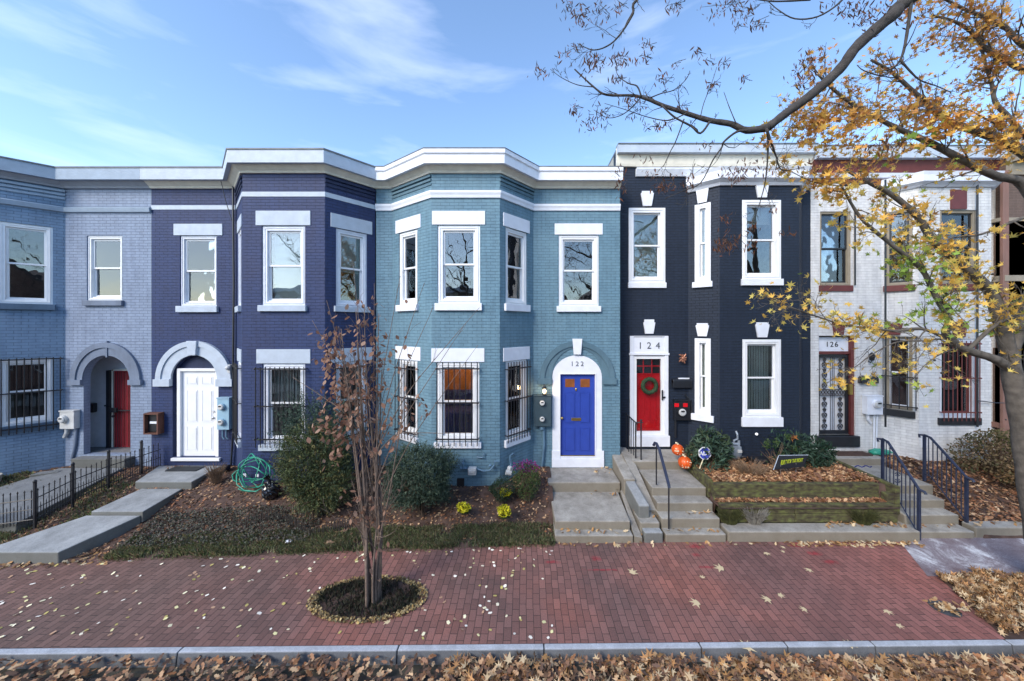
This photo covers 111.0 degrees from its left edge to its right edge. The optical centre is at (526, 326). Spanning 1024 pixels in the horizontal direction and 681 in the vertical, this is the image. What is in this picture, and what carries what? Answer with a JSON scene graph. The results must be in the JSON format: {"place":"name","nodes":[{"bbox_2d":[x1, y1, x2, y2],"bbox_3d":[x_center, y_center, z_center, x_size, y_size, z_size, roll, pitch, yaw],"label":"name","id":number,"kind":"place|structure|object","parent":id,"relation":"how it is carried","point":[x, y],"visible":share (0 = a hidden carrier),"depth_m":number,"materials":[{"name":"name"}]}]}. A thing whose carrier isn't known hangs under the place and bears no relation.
{"place":"outdoors","nodes":[
{"label":"outdoors","id":0,"kind":"place"},
{"bbox_2d":[0,468,122,533],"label":"front path","id":1,"kind":"structure","parent":0,"point":[26,485],"depth_m":7.86,"materials":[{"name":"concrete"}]},
{"bbox_2d":[0,463,556,560],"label":"soil","id":2,"kind":"structure","parent":0,"point":[238,497],"depth_m":7.54,"materials":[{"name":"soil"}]},
{"bbox_2d":[0,469,50,486],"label":"grass","id":3,"kind":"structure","parent":2,"relation":"on","point":[16,479],"depth_m":8.31,"materials":[{"name":"plant"}]},
{"bbox_2d":[0,476,139,543],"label":"grass","id":4,"kind":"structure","parent":2,"relation":"on","point":[98,493],"depth_m":7.59,"materials":[{"name":"plant"}]},
{"bbox_2d":[0,156,151,476],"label":"row house","id":5,"kind":"structure","parent":2,"relation":"on","point":[76,315],"depth_m":9.00,"materials":[{"name":"blue brick"}]},
{"bbox_2d":[0,221,55,309],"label":"window","id":6,"kind":"structure","parent":5,"relation":"in","point":[6,302],"depth_m":8.58,"materials":[{"name":"white plastic"}]},
{"bbox_2d":[0,357,62,435],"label":"window","id":7,"kind":"structure","parent":5,"relation":"in","point":[24,375],"depth_m":8.65,"materials":[{"name":"white metal"}]},
{"bbox_2d":[82,236,123,305],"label":"window","id":8,"kind":"structure","parent":5,"relation":"in","point":[104,252],"depth_m":9.09,"materials":[{"name":"white plastic"}]},
{"bbox_2d":[106,369,129,447],"bbox_3d":[-10.840,2.210,9.498,0.960,2.120,0.204,0,0,0],"label":"door","id":9,"kind":"structure","parent":5,"relation":"in","point":[117,389],"depth_m":9.55,"materials":[{"name":"wood"}]},
{"bbox_2d":[0,440,160,528],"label":"iron fence","id":10,"kind":"object","parent":2,"relation":"on","point":[72,491],"visible":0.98,"depth_m":7.50,"materials":[{"name":"metal"}]},
{"bbox_2d":[0,466,219,563],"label":"front path","id":11,"kind":"structure","parent":2,"relation":"on","point":[98,527],"depth_m":6.94,"materials":[{"name":"grey concrete"}]},
{"bbox_2d":[165,466,204,470],"bbox_3d":[-8.475,3.537,8.760,0.750,0.017,0.280,0,0,0],"label":"doormat","id":12,"kind":"object","parent":11,"relation":"on","point":[186,468],"visible":0.86,"depth_m":8.75,"materials":[{"name":"rubber"}]},
{"bbox_2d":[204,462,227,482],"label":"dry perennial","id":13,"kind":"object","parent":2,"relation":"on","point":[215,476],"visible":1,"depth_m":8.16,"materials":[{"name":"plant"}]},
{"bbox_2d":[112,503,326,549],"bbox_3d":[-5.951,3.958,7.001,3.535,0.455,0.934,0,0,0],"label":"ground cover","id":14,"kind":"object","parent":2,"relation":"on","point":[185,524],"visible":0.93,"depth_m":7.05,"materials":[{"name":"plant"}]},
{"bbox_2d":[219,453,274,491],"bbox_3d":[-6.678,3.265,8.147,2.210,0.865,0.517,0,0,26],"label":"garden hose","id":15,"kind":"object","parent":2,"relation":"on","point":[245,474],"visible":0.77,"depth_m":7.82,"materials":[{"name":"teal rubber"}]},
{"bbox_2d":[139,148,375,485],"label":"row house","id":16,"kind":"structure","parent":2,"relation":"on","point":[258,254],"depth_m":8.68,"materials":[{"name":"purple brick"}]},
{"bbox_2d":[173,224,222,311],"bbox_3d":[-8.382,-1.497,9.090,1.245,2.260,0.320,0,0,0],"label":"window","id":17,"kind":"structure","parent":16,"relation":"in","point":[198,253],"depth_m":9.09,"materials":[{"name":"white wood"}]},
{"bbox_2d":[182,371,214,455],"bbox_3d":[-8.409,2.238,9.058,0.899,2.180,0.123,0,0,0],"label":"door","id":18,"kind":"structure","parent":16,"relation":"in","point":[198,387],"depth_m":9.07,"materials":[{"name":"white wood"}]},
{"bbox_2d":[232,348,241,447],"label":"window","id":19,"kind":"structure","parent":16,"relation":"in","point":[239,352],"depth_m":8.59,"materials":[{"name":"white plastic"}]},
{"bbox_2d":[235,214,241,312],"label":"window","id":20,"kind":"structure","parent":16,"relation":"in","point":[239,222],"depth_m":8.68,"materials":[{"name":"white plastic"}]},
{"bbox_2d":[253,349,310,450],"bbox_3d":[-5.580,1.680,8.185,1.242,2.319,0.425,0,0,0],"label":"window","id":21,"kind":"structure","parent":16,"relation":"in","point":[262,355],"depth_m":8.08,"materials":[{"name":"white plastic"}]},
{"bbox_2d":[256,211,310,310],"bbox_3d":[-5.588,-1.507,8.190,1.258,2.313,0.320,0,0,0],"label":"window","id":22,"kind":"structure","parent":16,"relation":"in","point":[289,241],"depth_m":8.16,"materials":[{"name":"white wood"}]},
{"bbox_2d":[331,213,371,312],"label":"window","id":23,"kind":"structure","parent":16,"relation":"in","point":[337,220],"depth_m":8.65,"materials":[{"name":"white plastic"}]},
{"bbox_2d":[331,347,371,447],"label":"window","id":24,"kind":"structure","parent":16,"relation":"in","point":[368,349],"depth_m":8.56,"materials":[{"name":"white plastic"}]},
{"bbox_2d":[262,474,280,500],"bbox_3d":[-5.543,3.493,7.652,0.362,0.561,0.329,0,0,0],"label":"rubbish bag","id":25,"kind":"object","parent":2,"relation":"on","point":[270,490],"visible":0.94,"depth_m":7.56,"materials":[{"name":"plastic"}]},
{"bbox_2d":[245,508,353,533],"bbox_3d":[-4.569,3.934,7.056,2.148,0.414,0.293,0,0,3],"label":"garden edging","id":26,"kind":"object","parent":2,"relation":"on","point":[291,521],"visible":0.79,"depth_m":7.07,"materials":[{"name":"black metal"}]},
{"bbox_2d":[267,415,360,520],"bbox_3d":[-4.336,2.900,7.343,1.735,2.123,1.510,0,0,0],"label":"juniper","id":27,"kind":"object","parent":2,"relation":"on","point":[290,464],"visible":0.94,"depth_m":7.05,"materials":[{"name":"plant"}]},
{"bbox_2d":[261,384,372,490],"bbox_3d":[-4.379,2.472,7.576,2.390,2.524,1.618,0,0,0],"label":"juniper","id":28,"kind":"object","parent":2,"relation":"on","point":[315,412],"visible":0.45,"depth_m":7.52,"materials":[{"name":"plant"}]},
{"bbox_2d":[379,437,459,515],"bbox_3d":[-2.178,3.152,7.304,1.701,1.568,1.126,0,0,-15],"label":"boxwood","id":29,"kind":"object","parent":2,"relation":"on","point":[417,481],"visible":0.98,"depth_m":7.14,"materials":[{"name":"plant"}]},
{"bbox_2d":[456,501,470,514],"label":"yellow flowers","id":30,"kind":"object","parent":2,"relation":"on","point":[463,508],"visible":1,"depth_m":7.21,"materials":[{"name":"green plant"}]},
{"bbox_2d":[488,475,514,505],"bbox_3d":[-0.526,3.547,7.606,0.629,0.618,0.545,0,0,0],"label":"shrub","id":31,"kind":"object","parent":2,"relation":"on","point":[496,494],"visible":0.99,"depth_m":7.55,"materials":[{"name":"plant"}]},
{"bbox_2d":[497,504,511,519],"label":"yellow flowers","id":32,"kind":"object","parent":2,"relation":"on","point":[504,511],"visible":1,"depth_m":7.11,"materials":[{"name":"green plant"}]},
{"bbox_2d":[499,487,512,496],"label":"yellow flowers","id":33,"kind":"object","parent":2,"relation":"on","point":[509,494],"visible":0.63,"depth_m":7.54,"materials":[{"name":"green plant"}]},
{"bbox_2d":[511,459,540,501],"bbox_3d":[-0.010,3.395,7.746,0.669,0.879,0.545,0,0,0],"label":"flowering shrub","id":34,"kind":"object","parent":2,"relation":"on","point":[527,470],"visible":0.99,"depth_m":7.69,"materials":[{"name":"green plant"}]},
{"bbox_2d":[103,520,555,561],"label":"grass","id":35,"kind":"structure","parent":0,"point":[407,537],"depth_m":6.75,"materials":[{"name":"plant"}]},
{"bbox_2d":[0,539,1003,647],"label":"sidewalk","id":36,"kind":"structure","parent":0,"point":[585,593],"depth_m":5.44,"materials":[{"name":"brick"}]},
{"bbox_2d":[0,547,552,639],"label":"pale leaf scatter","id":37,"kind":"object","parent":36,"relation":"on","point":[423,633],"visible":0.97,"depth_m":5.37,"materials":[{"name":"plant"}]},
{"bbox_2d":[306,574,427,623],"bbox_3d":[-2.440,4.177,5.435,1.837,0.065,0.974,0,0,0],"label":"tree pit","id":38,"kind":"object","parent":36,"relation":"on","point":[322,613],"visible":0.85,"depth_m":5.30,"materials":[{"name":"soil"}]},
{"bbox_2d":[312,575,418,616],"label":"grass","id":39,"kind":"structure","parent":38,"relation":"on","point":[387,600],"depth_m":5.38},
{"bbox_2d":[286,267,478,607],"bbox_3d":[-2.246,1.611,5.270,3.017,5.222,1.027,0,0,0],"label":"young tree","id":40,"kind":"object","parent":38,"relation":"in","point":[363,499],"visible":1,"depth_m":5.31,"materials":[{"name":"brown plant"}]},
{"bbox_2d":[0,466,1021,615],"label":"leaf litter","id":41,"kind":"object","parent":36,"relation":"on","point":[949,607],"visible":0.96,"depth_m":6.76,"materials":[{"name":"plant"}]},
{"bbox_2d":[927,599,961,617],"bbox_3d":[6.236,4.199,5.250,0.340,0.021,0.338,0,0,0],"label":"utility cover","id":42,"kind":"object","parent":36,"relation":"on","point":[948,613],"visible":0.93,"depth_m":5.18,"materials":[{"name":"metal"}]},
{"bbox_2d":[1,672,1020,680],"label":"road","id":43,"kind":"structure","parent":0,"point":[426,678],"depth_m":4.33,"materials":[{"name":"asphalt"}]},
{"bbox_2d":[0,650,1023,680],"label":"leaf litter","id":44,"kind":"object","parent":43,"relation":"on","point":[313,663],"visible":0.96,"depth_m":4.36,"materials":[{"name":"plant"}]},
{"bbox_2d":[527,0,960,255],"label":"oak tree","id":45,"kind":"object","parent":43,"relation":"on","point":[897,8],"visible":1,"depth_m":4.54,"materials":[{"name":"brown plant"}]},
{"bbox_2d":[0,505,1023,677],"bbox_3d":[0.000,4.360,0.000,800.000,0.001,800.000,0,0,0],"label":"ground","id":46,"kind":"structure","parent":0,"point":[138,671],"depth_m":4.48,"materials":[{"name":"plant"}]},
{"bbox_2d":[371,147,622,486],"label":"row house","id":47,"kind":"structure","parent":46,"relation":"on","point":[521,253],"depth_m":8.77,"materials":[{"name":"brick"}]},
{"bbox_2d":[394,346,420,443],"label":"window","id":48,"kind":"structure","parent":47,"relation":"in","point":[407,379],"depth_m":8.63,"materials":[{"name":"white plastic"}]},
{"bbox_2d":[395,214,420,311],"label":"window","id":49,"kind":"structure","parent":47,"relation":"in","point":[408,240],"depth_m":8.71,"materials":[{"name":"white plastic"}]},
{"bbox_2d":[431,348,484,447],"bbox_3d":[-1.571,1.640,8.131,1.222,2.283,0.337,0,0,0],"label":"window","id":50,"kind":"structure","parent":47,"relation":"in","point":[455,358],"depth_m":8.08,"materials":[{"name":"white plastic"}]},
{"bbox_2d":[432,211,484,310],"bbox_3d":[-1.555,-1.515,8.165,1.222,2.290,0.270,0,0,0],"label":"window","id":51,"kind":"structure","parent":47,"relation":"in","point":[447,221],"depth_m":8.12,"materials":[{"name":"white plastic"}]},
{"bbox_2d":[503,212,530,311],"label":"window","id":52,"kind":"structure","parent":47,"relation":"in","point":[515,240],"depth_m":8.61,"materials":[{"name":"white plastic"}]},
{"bbox_2d":[503,346,531,447],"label":"window","id":53,"kind":"structure","parent":47,"relation":"in","point":[516,396],"depth_m":8.54,"materials":[{"name":"white plastic"}]},
{"bbox_2d":[560,374,594,455],"bbox_3d":[1.318,2.278,9.053,0.891,2.115,0.133,0,0,0],"label":"door","id":54,"kind":"structure","parent":47,"relation":"in","point":[577,391],"depth_m":9.06,"materials":[{"name":"blue wood"}]},
{"bbox_2d":[555,223,602,311],"bbox_3d":[1.341,-1.506,9.065,1.227,2.258,0.270,0,0,0],"label":"window","id":55,"kind":"structure","parent":47,"relation":"in","point":[567,232],"depth_m":9.02,"materials":[{"name":"white plastic"}]},
{"bbox_2d":[0,639,1023,668],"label":"kerb","id":56,"kind":"structure","parent":46,"relation":"on","point":[714,650],"depth_m":4.58,"materials":[{"name":"stone"}]},
{"bbox_2d":[548,468,632,542],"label":"front steps","id":57,"kind":"structure","parent":46,"relation":"on","point":[576,503],"depth_m":7.50,"materials":[{"name":"concrete"}]},
{"bbox_2d":[612,447,662,542],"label":"cheek wall","id":58,"kind":"structure","parent":46,"relation":"on","point":[637,502],"depth_m":7.53,"materials":[{"name":"grey concrete"}]},
{"bbox_2d":[720,523,919,541],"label":"garden kerb","id":59,"kind":"structure","parent":46,"relation":"on","point":[779,532],"depth_m":6.87,"materials":[{"name":"concrete"}]},
{"bbox_2d":[718,502,897,521],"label":"timber terrace","id":60,"kind":"structure","parent":59,"relation":"on","point":[810,515],"depth_m":7.20,"materials":[{"name":"wood"}]},
{"bbox_2d":[715,506,745,524],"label":"hanging grass","id":61,"kind":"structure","parent":60,"relation":"hanging from","point":[733,518],"depth_m":7.09,"materials":[{"name":"plant"}]},
{"bbox_2d":[742,506,769,524],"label":"hanging grass","id":62,"kind":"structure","parent":60,"relation":"hanging from","point":[758,518],"depth_m":7.09,"materials":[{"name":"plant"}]},
{"bbox_2d":[844,507,881,525],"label":"hanging grass","id":63,"kind":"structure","parent":60,"relation":"hanging from","point":[869,518],"depth_m":7.08,"materials":[{"name":"plant"}]},
{"bbox_2d":[810,145,1007,461],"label":"row house","id":64,"kind":"structure","parent":46,"relation":"on","point":[860,415],"depth_m":9.37,"materials":[{"name":"brick"}]},
{"bbox_2d":[819,354,852,433],"bbox_3d":[8.387,1.842,9.635,0.921,2.188,0.210,0,0,0],"label":"door","id":65,"kind":"structure","parent":64,"relation":"in","point":[833,404],"depth_m":9.62,"materials":[{"name":"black metal"}]},
{"bbox_2d":[819,212,853,290],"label":"window","id":66,"kind":"structure","parent":64,"relation":"in","point":[834,246],"depth_m":9.59,"materials":[{"name":"plastic"}]},
{"bbox_2d":[883,210,914,291],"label":"window","id":67,"kind":"structure","parent":64,"relation":"in","point":[892,286],"depth_m":9.29,"materials":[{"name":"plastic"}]},
{"bbox_2d":[881,336,917,418],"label":"window","id":68,"kind":"structure","parent":64,"relation":"in","point":[899,393],"depth_m":9.34,"materials":[{"name":"black glass"}]},
{"bbox_2d":[938,210,979,290],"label":"window","id":69,"kind":"structure","parent":64,"relation":"in","point":[968,217],"depth_m":9.07,"materials":[{"name":"glass"}]},
{"bbox_2d":[937,339,981,424],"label":"window","id":70,"kind":"structure","parent":64,"relation":"in","point":[957,400],"depth_m":9.02,"materials":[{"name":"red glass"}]},
{"bbox_2d":[0,0,1023,165],"label":"sky","id":71,"kind":"structure","parent":0,"point":[83,82],"materials":[{"name":"blue"}]},
{"bbox_2d":[712,500,899,508],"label":"soil","id":72,"kind":"structure","parent":0,"point":[715,502],"depth_m":7.16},
{"bbox_2d":[680,450,886,511],"bbox_3d":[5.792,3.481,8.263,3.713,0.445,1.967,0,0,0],"label":"leaf litter","id":73,"kind":"object","parent":72,"relation":"on","point":[807,474],"visible":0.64,"depth_m":7.73,"materials":[{"name":"plant"}]},
{"bbox_2d":[698,447,710,468],"bbox_3d":[4.149,3.095,8.196,0.304,0.578,0.028,0,0,0],"label":"lawn sign","id":74,"kind":"object","parent":73,"relation":"on","point":[702,455],"visible":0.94,"depth_m":8.19,"materials":[{"name":"plastic"}]},
{"bbox_2d":[684,424,735,471],"bbox_3d":[4.392,2.917,8.440,1.224,1.186,0.927,0,0,0],"label":"rhododendron","id":75,"kind":"object","parent":73,"relation":"on","point":[696,444],"visible":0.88,"depth_m":8.31,"materials":[{"name":"plant"}]},
{"bbox_2d":[608,143,817,456],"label":"row house","id":76,"kind":"structure","parent":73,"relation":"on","point":[699,345],"depth_m":9.34,"materials":[{"name":"black brick"}]},
{"bbox_2d":[628,191,666,287],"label":"window","id":77,"kind":"structure","parent":76,"relation":"in","point":[657,280],"depth_m":9.57,"materials":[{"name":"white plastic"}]},
{"bbox_2d":[637,359,659,430],"bbox_3d":[3.311,1.842,9.630,0.756,2.034,0.059,0,0,0],"label":"door","id":78,"kind":"structure","parent":76,"relation":"in","point":[648,407],"depth_m":9.62,"materials":[{"name":"wood"}]},
{"bbox_2d":[634,356,664,434],"bbox_3d":[3.317,1.852,9.520,0.844,2.130,0.140,0,0,0],"label":"storm door","id":79,"kind":"structure","parent":76,"relation":"in","point":[661,432],"depth_m":9.50,"materials":[{"name":"white plastic"}]},
{"bbox_2d":[640,376,659,395],"bbox_3d":[3.322,1.592,9.469,0.549,0.549,0.214,0,0,0],"label":"wreath","id":80,"kind":"object","parent":76,"relation":"attached to","point":[649,391],"visible":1,"depth_m":9.44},
{"bbox_2d":[692,188,712,287],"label":"window","id":81,"kind":"structure","parent":76,"relation":"in","point":[702,279],"depth_m":9.30,"materials":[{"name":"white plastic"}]},
{"bbox_2d":[691,323,713,422],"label":"window","id":82,"kind":"structure","parent":76,"relation":"in","point":[702,345],"depth_m":9.31,"materials":[{"name":"white plastic"}]},
{"bbox_2d":[741,185,783,285],"bbox_3d":[6.014,-2.360,9.090,1.051,2.625,0.320,0,0,0],"label":"window","id":83,"kind":"structure","parent":76,"relation":"in","point":[748,279],"depth_m":8.99,"materials":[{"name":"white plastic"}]},
{"bbox_2d":[741,322,783,426],"bbox_3d":[6.018,1.220,9.119,1.042,2.658,0.358,0,0,0],"label":"window","id":84,"kind":"structure","parent":76,"relation":"in","point":[755,417],"depth_m":9.00,"materials":[{"name":"white plastic"}]},
{"bbox_2d":[723,431,741,458],"bbox_3d":[5.096,2.949,8.718,0.516,0.700,0.232,0,0,-10],"label":"gas meter","id":85,"kind":"object","parent":73,"relation":"on","point":[737,450],"visible":0.52,"depth_m":8.68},
{"bbox_2d":[730,456,773,474],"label":"dry perennial","id":86,"kind":"object","parent":73,"relation":"on","point":[758,469],"visible":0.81,"depth_m":7.97,"materials":[{"name":"plant"}]},
{"bbox_2d":[747,456,774,463],"bbox_3d":[5.751,3.275,8.629,0.489,0.110,0.291,0,0,0],"label":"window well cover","id":87,"kind":"object","parent":73,"relation":"on","point":[762,459],"depth_m":8.55,"materials":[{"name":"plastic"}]},
{"bbox_2d":[761,432,797,465],"bbox_3d":[6.020,2.957,8.375,1.023,0.880,0.346,0,0,0],"label":"azalea","id":88,"kind":"object","parent":73,"relation":"on","point":[767,447],"visible":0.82,"depth_m":8.40,"materials":[{"name":"green plant"}]},
{"bbox_2d":[773,455,807,469],"bbox_3d":[5.954,3.104,7.951,0.916,0.407,0.092,0,0,-8],"label":"yard sign","id":89,"kind":"object","parent":73,"relation":"on","point":[787,461],"visible":1,"depth_m":7.93,"materials":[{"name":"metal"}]},
{"bbox_2d":[687,458,899,513],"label":"timber terrace","id":90,"kind":"structure","parent":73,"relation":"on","point":[891,493],"depth_m":7.47,"materials":[{"name":"wood"}]},
{"bbox_2d":[769,427,839,468],"bbox_3d":[6.752,2.992,8.616,1.572,1.151,0.883,0,0,0],"label":"rhododendron","id":91,"kind":"object","parent":73,"relation":"on","point":[818,455],"visible":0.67,"depth_m":8.45,"materials":[{"name":"plant"}]},
{"bbox_2d":[878,453,1022,537],"bbox_3d":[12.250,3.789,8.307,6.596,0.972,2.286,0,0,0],"label":"leaf litter","id":92,"kind":"object","parent":0,"point":[1014,513],"visible":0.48,"depth_m":8.04,"materials":[{"name":"plant"}]},
{"bbox_2d":[830,451,973,537],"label":"front steps","id":93,"kind":"structure","parent":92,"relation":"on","point":[934,512],"depth_m":7.54,"materials":[{"name":"concrete"}]},
{"bbox_2d":[833,451,872,455],"bbox_3d":[8.500,3.326,9.230,0.900,0.023,0.300,0,0,0],"label":"doormat","id":94,"kind":"object","parent":93,"relation":"on","point":[850,453],"visible":0.79,"depth_m":9.20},
{"bbox_2d":[868,448,892,454],"bbox_3d":[9.236,3.270,9.202,0.631,0.154,0.261,0,0,0],"label":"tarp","id":95,"kind":"object","parent":93,"relation":"on","point":[875,451],"visible":0.63,"depth_m":9.13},
{"bbox_2d":[876,438,927,539],"bbox_3d":[7.875,3.377,7.415,0.124,1.746,1.188,0,0,13],"label":"handrail","id":96,"kind":"object","parent":93,"relation":"on","point":[911,478],"visible":0.93,"depth_m":7.37,"materials":[{"name":"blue metal"}]},
{"bbox_2d":[943,428,1013,476],"bbox_3d":[11.167,3.015,8.384,2.386,1.149,0.835,0,0,0],"label":"dry shrub","id":97,"kind":"object","parent":92,"relation":"on","point":[994,462],"visible":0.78,"depth_m":8.40,"materials":[{"name":"plant"}]},
{"bbox_2d":[993,463,1015,485],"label":"dry shrub","id":98,"kind":"object","parent":92,"relation":"on","point":[1010,474],"visible":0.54,"depth_m":7.95,"materials":[{"name":"plant"}]},
{"bbox_2d":[991,145,1023,453],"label":"row house","id":99,"kind":"structure","parent":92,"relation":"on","point":[1008,252],"depth_m":9.30,"materials":[{"name":"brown brick"}]},
{"bbox_2d":[991,217,1023,281],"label":"window","id":100,"kind":"structure","parent":99,"relation":"in","point":[1007,277],"depth_m":9.38,"materials":[{"name":"glass"}]},
{"bbox_2d":[991,348,1023,428],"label":"window","id":101,"kind":"structure","parent":99,"relation":"in","point":[996,424],"depth_m":9.40,"materials":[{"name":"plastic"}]},
{"bbox_2d":[904,537,1023,575],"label":"pavement","id":102,"kind":"structure","parent":0,"point":[949,555],"depth_m":6.48,"materials":[{"name":"concrete"}]},
{"bbox_2d":[962,521,1022,537],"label":"garden kerb","id":103,"kind":"structure","parent":102,"relation":"on","point":[1006,528],"depth_m":7.01,"materials":[{"name":"concrete"}]},
{"bbox_2d":[918,434,974,522],"bbox_3d":[9.098,3.302,7.655,0.115,1.636,1.162,0,0,10],"label":"handrail","id":104,"kind":"object","parent":103,"relation":"on","point":[966,497],"visible":0.98,"depth_m":7.61,"materials":[{"name":"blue metal"}]},
{"bbox_2d":[939,577,1023,639],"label":"planting strip","id":105,"kind":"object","parent":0,"point":[1013,635],"visible":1,"depth_m":4.92,"materials":[{"name":"soil"}]},
{"bbox_2d":[745,0,1023,538],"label":"street tree","id":106,"kind":"object","parent":105,"relation":"on","point":[1007,333],"visible":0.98,"depth_m":5.15,"materials":[{"name":"yellow plant"}]},
{"bbox_2d":[934,565,1023,635],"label":"leaf litter","id":107,"kind":"object","parent":105,"relation":"on","point":[998,603],"visible":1,"depth_m":5.45,"materials":[{"name":"plant"}]},
{"label":"soil","id":108,"kind":"structure","parent":0,"visible":0},
{"bbox_2d":[627,449,725,541],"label":"front steps","id":109,"kind":"structure","parent":108,"relation":"on","point":[687,491],"depth_m":7.48,"materials":[{"name":"concrete"}]},
{"bbox_2d":[625,413,642,459],"bbox_3d":[2.723,2.840,9.035,0.130,1.090,0.750,0,0,-17],"label":"handrail","id":110,"kind":"object","parent":109,"relation":"on","point":[640,422],"visible":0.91,"depth_m":8.81,"materials":[{"name":"black metal"}]},
{"bbox_2d":[652,442,670,528],"bbox_3d":[2.848,3.279,7.396,0.104,1.475,0.886,0,0,0],"label":"handrail","id":111,"kind":"object","parent":109,"relation":"on","point":[663,463],"visible":1,"depth_m":7.20,"materials":[{"name":"black metal"}]},
{"bbox_2d":[671,442,683,455],"bbox_3d":[3.679,2.959,8.545,0.290,0.325,0.286,0,0,0],"label":"pumpkin","id":112,"kind":"object","parent":109,"relation":"on","point":[677,449],"visible":1,"depth_m":8.46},
{"bbox_2d":[678,454,691,468],"bbox_3d":[3.762,3.191,8.347,0.310,0.346,0.300,0,0,0],"label":"pumpkin","id":113,"kind":"object","parent":109,"relation":"on","point":[684,462],"visible":1,"depth_m":8.26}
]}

